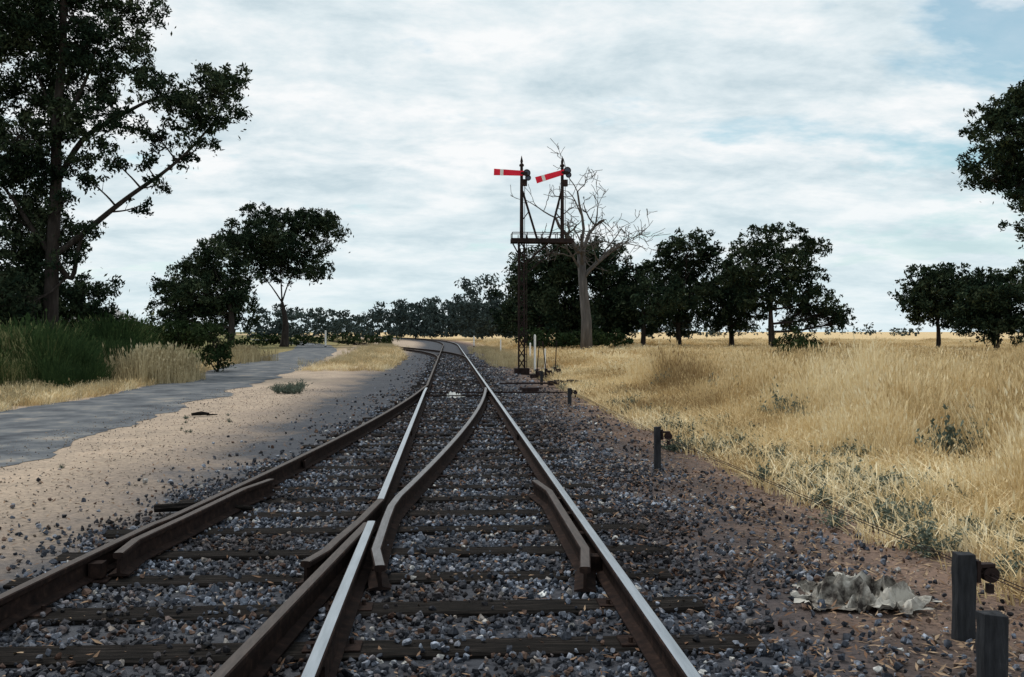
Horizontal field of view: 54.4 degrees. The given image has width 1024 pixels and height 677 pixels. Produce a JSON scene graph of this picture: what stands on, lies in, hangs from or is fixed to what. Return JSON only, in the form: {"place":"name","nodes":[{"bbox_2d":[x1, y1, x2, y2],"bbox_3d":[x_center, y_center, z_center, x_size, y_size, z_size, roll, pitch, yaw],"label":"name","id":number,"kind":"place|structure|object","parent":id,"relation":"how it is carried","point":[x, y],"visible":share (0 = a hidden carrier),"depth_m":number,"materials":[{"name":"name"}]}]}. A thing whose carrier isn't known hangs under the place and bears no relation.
{"place":"outdoors","nodes":[
{"label":"outdoors","id":0,"kind":"place"},
{"bbox_2d":[92,310,138,320],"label":"roof","id":1,"kind":"structure","parent":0,"point":[117,313],"depth_m":148.99,"materials":[{"name":"metal"}]},
{"bbox_2d":[0,339,337,466],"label":"road","id":2,"kind":"structure","parent":0,"point":[20,426],"depth_m":21.43,"materials":[{"name":"grey asphalt"}]},
{"bbox_2d":[0,332,1023,676],"bbox_3d":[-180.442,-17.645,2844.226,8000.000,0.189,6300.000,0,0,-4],"label":"ground","id":3,"kind":"structure","parent":0,"point":[354,386],"depth_m":9.53,"materials":[{"name":"soil"}]},
{"bbox_2d":[31,315,87,329],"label":"shrub","id":4,"kind":"object","parent":3,"relation":"on","point":[38,318],"depth_m":52.54,"materials":[{"name":"green plant"}]},
{"bbox_2d":[4,265,135,327],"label":"eucalyptus tree","id":5,"kind":"object","parent":3,"relation":"on","point":[80,290],"visible":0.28,"depth_m":56.63,"materials":[{"name":"green plant"}]},
{"bbox_2d":[0,308,205,388],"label":"green long grass","id":6,"kind":"structure","parent":3,"relation":"on","point":[31,351],"depth_m":29.76,"materials":[{"name":"green plant"}]},
{"bbox_2d":[0,0,252,329],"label":"eucalyptus tree","id":7,"kind":"object","parent":3,"relation":"on","point":[35,252],"visible":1,"depth_m":39.54,"materials":[{"name":"green plant"}]},
{"bbox_2d":[71,317,218,350],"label":"shrub","id":8,"kind":"object","parent":3,"relation":"on","point":[179,332],"visible":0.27,"depth_m":61.40,"materials":[{"name":"green plant"}]},
{"bbox_2d":[154,501,252,512],"bbox_3d":[-2.851,1.560,9.233,0.911,0.084,0.148,0,0,-2],"label":"railroad tie","id":9,"kind":"object","parent":3,"relation":"on","point":[171,507],"visible":0.62,"depth_m":9.19,"materials":[{"name":"brown wood"}]},
{"bbox_2d":[142,231,265,342],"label":"eucalyptus tree","id":10,"kind":"object","parent":3,"relation":"on","point":[183,300],"visible":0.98,"depth_m":100.26,"materials":[{"name":"green plant"}]},
{"bbox_2d":[191,411,216,415],"bbox_3d":[-6.040,1.473,19.538,0.493,0.089,0.117,0,0,-10],"label":"fallen branch","id":11,"kind":"object","parent":3,"relation":"on","point":[200,413],"visible":1,"depth_m":19.50,"materials":[{"name":"brown wood"}]},
{"bbox_2d":[189,318,236,371],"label":"shrub","id":12,"kind":"object","parent":3,"relation":"on","point":[217,352],"visible":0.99,"depth_m":40.82,"materials":[{"name":"green plant"}]},
{"bbox_2d":[228,334,265,349],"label":"shrub","id":13,"kind":"object","parent":3,"relation":"on","point":[244,342],"visible":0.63,"depth_m":74.59,"materials":[{"name":"green plant"}]},
{"bbox_2d":[0,338,556,408],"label":"dry grass tufts","id":14,"kind":"object","parent":3,"relation":"on","point":[170,365],"visible":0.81,"depth_m":32.77,"materials":[{"name":"beige plant"}]},
{"bbox_2d":[211,201,353,346],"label":"eucalyptus tree","id":15,"kind":"object","parent":3,"relation":"on","point":[276,249],"visible":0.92,"depth_m":109.16,"materials":[{"name":"green plant"}]},
{"bbox_2d":[252,331,401,345],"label":"shrub","id":16,"kind":"object","parent":3,"relation":"on","point":[274,339],"visible":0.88,"depth_m":120.33,"materials":[{"name":"green plant"}]},
{"bbox_2d":[0,335,769,676],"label":"railway track","id":17,"kind":"structure","parent":3,"relation":"on","point":[350,561],"depth_m":6.73,"materials":[{"name":"brown wood"}]},
{"bbox_2d":[442,391,464,397],"bbox_3d":[-1.512,1.418,25.363,0.665,0.154,0.657,0,0,-4],"label":"paint mark","id":18,"kind":"object","parent":3,"relation":"on","point":[451,393],"visible":0.73,"depth_m":25.27,"materials":[{"name":"white paint"}]},
{"bbox_2d":[243,273,722,339],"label":"distant trees","id":19,"kind":"object","parent":3,"relation":"on","point":[473,318],"visible":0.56,"depth_m":196.63,"materials":[{"name":"green plant"}]},
{"bbox_2d":[0,387,1022,675],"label":"scattered pebbles","id":20,"kind":"object","parent":3,"relation":"on","point":[568,417],"visible":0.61,"depth_m":11.27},
{"bbox_2d":[0,353,1023,676],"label":"ballast gravel","id":21,"kind":"structure","parent":3,"relation":"on","point":[134,595],"depth_m":7.16,"materials":[{"name":"grey gravel"}]},
{"bbox_2d":[0,345,1023,605],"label":"flattened dry grass","id":22,"kind":"structure","parent":3,"relation":"on","point":[580,383],"depth_m":11.77,"materials":[{"name":"beige plant"}]},
{"bbox_2d":[0,394,1023,676],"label":"leaf litter","id":23,"kind":"object","parent":3,"relation":"on","point":[944,602],"visible":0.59,"depth_m":7.46,"materials":[{"name":"brown plant"}]},
{"bbox_2d":[519,387,542,391],"bbox_3d":[0.524,1.420,27.619,0.650,0.131,0.262,0,0,-10],"label":"point lock casting","id":24,"kind":"object","parent":3,"relation":"on","point":[530,389],"visible":0.94,"depth_m":27.51,"materials":[{"name":"metal"}]},
{"bbox_2d":[494,156,573,374],"bbox_3d":[0.862,-2.922,39.941,3.194,8.820,0.890,0,0,-4],"label":"semaphore signal","id":25,"kind":"object","parent":3,"relation":"on","point":[522,240],"visible":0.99,"depth_m":39.87,"materials":[{"name":"metal"}]},
{"bbox_2d":[530,341,539,377],"bbox_3d":[0.901,0.761,35.986,0.500,1.328,0.320,0,0,-4],"label":"point lever","id":26,"kind":"object","parent":3,"relation":"on","point":[536,374],"visible":0.88,"depth_m":35.88,"materials":[{"name":"metal"}]},
{"bbox_2d":[534,334,535,372],"bbox_3d":[0.920,0.663,40.005,0.104,1.650,0.104,0,0,-4],"label":"white marker post","id":27,"kind":"object","parent":3,"relation":"on","point":[534,352],"visible":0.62,"depth_m":39.97,"materials":[{"name":"paint"}]},
{"bbox_2d":[499,379,578,385],"bbox_3d":[1.045,1.374,31.084,2.900,0.179,0.499,0,0,-4],"label":"point crank equipment","id":28,"kind":"object","parent":3,"relation":"on","point":[550,383],"visible":0.61,"depth_m":30.96,"materials":[{"name":"metal"}]},
{"bbox_2d":[57,364,1023,580],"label":"grey green weeds","id":29,"kind":"object","parent":3,"relation":"on","point":[926,536],"visible":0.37,"depth_m":11.06,"materials":[{"name":"plant"}]},
{"bbox_2d":[157,318,923,335],"bbox_3d":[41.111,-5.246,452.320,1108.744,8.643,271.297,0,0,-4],"label":"distant tree belt","id":30,"kind":"object","parent":3,"relation":"on","point":[893,333],"visible":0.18,"depth_m":413.32,"materials":[{"name":"green plant"}]},
{"bbox_2d":[540,371,546,384],"bbox_3d":[1.016,1.302,32.007,0.228,0.520,0.086,0,0,-4],"label":"signal wire post","id":31,"kind":"object","parent":3,"relation":"on","point":[542,374],"visible":0.86,"depth_m":31.98,"materials":[{"name":"grey metal"}]},
{"bbox_2d":[542,341,552,376],"bbox_3d":[1.251,0.759,36.486,0.500,1.325,0.320,0,0,-4],"label":"point lever","id":32,"kind":"object","parent":3,"relation":"on","point":[546,370],"visible":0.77,"depth_m":36.46,"materials":[{"name":"metal"}]},
{"bbox_2d":[554,341,561,374],"bbox_3d":[1.651,0.747,37.986,0.500,1.330,0.320,0,0,-4],"label":"point lever","id":33,"kind":"object","parent":3,"relation":"on","point":[556,369],"visible":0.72,"depth_m":37.91,"materials":[{"name":"metal"}]},
{"bbox_2d":[479,234,639,342],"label":"eucalyptus tree","id":34,"kind":"object","parent":3,"relation":"on","point":[552,284],"visible":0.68,"depth_m":82.83,"materials":[{"name":"green plant"}]},
{"bbox_2d":[567,388,576,405],"bbox_3d":[1.397,1.384,23.007,0.228,0.479,0.086,0,0,-4],"label":"signal wire post","id":35,"kind":"object","parent":3,"relation":"on","point":[569,393],"visible":0.89,"depth_m":22.98,"materials":[{"name":"grey metal"}]},
{"bbox_2d":[512,327,634,348],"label":"shrub","id":36,"kind":"object","parent":3,"relation":"on","point":[562,339],"visible":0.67,"depth_m":76.66,"materials":[{"name":"green plant"}]},
{"bbox_2d":[510,138,666,349],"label":"dead tree","id":37,"kind":"object","parent":3,"relation":"on","point":[586,324],"visible":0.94,"depth_m":69.62,"materials":[{"name":"grey wood"}]},
{"bbox_2d":[602,259,691,347],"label":"eucalyptus tree","id":38,"kind":"object","parent":3,"relation":"on","point":[650,289],"visible":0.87,"depth_m":80.94,"materials":[{"name":"green plant"}]},
{"bbox_2d":[654,426,671,470],"bbox_3d":[1.836,1.383,12.106,0.218,0.629,0.085,0,0,-4],"label":"signal wire post","id":39,"kind":"object","parent":3,"relation":"on","point":[658,433],"visible":0.77,"depth_m":12.08,"materials":[{"name":"grey metal"}]},
{"bbox_2d":[639,227,725,345],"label":"eucalyptus tree","id":40,"kind":"object","parent":3,"relation":"on","point":[696,289],"visible":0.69,"depth_m":83.47,"materials":[{"name":"green plant"}]},
{"bbox_2d":[697,257,768,345],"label":"eucalyptus tree","id":41,"kind":"object","parent":3,"relation":"on","point":[732,318],"visible":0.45,"depth_m":85.89,"materials":[{"name":"green plant"}]},
{"bbox_2d":[537,371,1023,591],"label":"signal wires","id":42,"kind":"object","parent":3,"relation":"on","point":[825,504],"visible":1,"depth_m":7.37,"materials":[{"name":"metal"}]},
{"bbox_2d":[714,221,856,346],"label":"eucalyptus tree","id":43,"kind":"object","parent":3,"relation":"on","point":[790,277],"visible":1,"depth_m":78.38,"materials":[{"name":"green plant"}]},
{"bbox_2d":[771,326,827,355],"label":"shrub","id":44,"kind":"object","parent":3,"relation":"on","point":[801,340],"visible":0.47,"depth_m":49.79,"materials":[{"name":"green plant"}]},
{"bbox_2d":[786,571,941,614],"bbox_3d":[2.154,1.546,6.178,1.158,0.169,0.784,0,0,19],"label":"crumpled sheeting","id":45,"kind":"object","parent":3,"relation":"on","point":[861,590],"visible":1,"depth_m":6.14,"materials":[{"name":"white plastic"}]},
{"bbox_2d":[887,262,970,347],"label":"eucalyptus tree","id":46,"kind":"object","parent":3,"relation":"on","point":[930,293],"visible":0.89,"depth_m":73.46,"materials":[{"name":"green plant"}]},
{"bbox_2d":[951,551,999,642],"bbox_3d":[2.566,1.463,5.510,0.243,0.559,0.090,0,0,-4],"label":"signal wire post","id":47,"kind":"object","parent":3,"relation":"on","point":[967,570],"visible":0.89,"depth_m":5.47,"materials":[{"name":"grey wood"}]},
{"bbox_2d":[938,264,1023,349],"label":"eucalyptus tree","id":48,"kind":"object","parent":3,"relation":"on","point":[987,309],"visible":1,"depth_m":67.36,"materials":[{"name":"green plant"}]},
{"bbox_2d":[951,80,1023,281],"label":"eucalyptus tree","id":49,"kind":"object","parent":3,"relation":"on","point":[1006,153],"visible":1,"depth_m":44.59,"materials":[{"name":"green plant"}]},
{"bbox_2d":[975,610,1008,676],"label":"signal wire post","id":50,"kind":"object","parent":3,"relation":"on","point":[992,644],"visible":1,"depth_m":4.67,"materials":[{"name":"grey wood"}]},
{"bbox_2d":[0,0,1023,331],"label":"sky","id":51,"kind":"structure","parent":0,"point":[838,120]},
{"bbox_2d":[470,337,1023,385],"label":"dry grass field","id":52,"kind":"structure","parent":0,"point":[606,357],"depth_m":68.14,"materials":[{"name":"beige plant"}]},
{"bbox_2d":[593,333,1023,548],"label":"dry grass field","id":53,"kind":"structure","parent":0,"point":[872,394],"depth_m":16.25,"materials":[{"name":"beige plant"}]}
]}

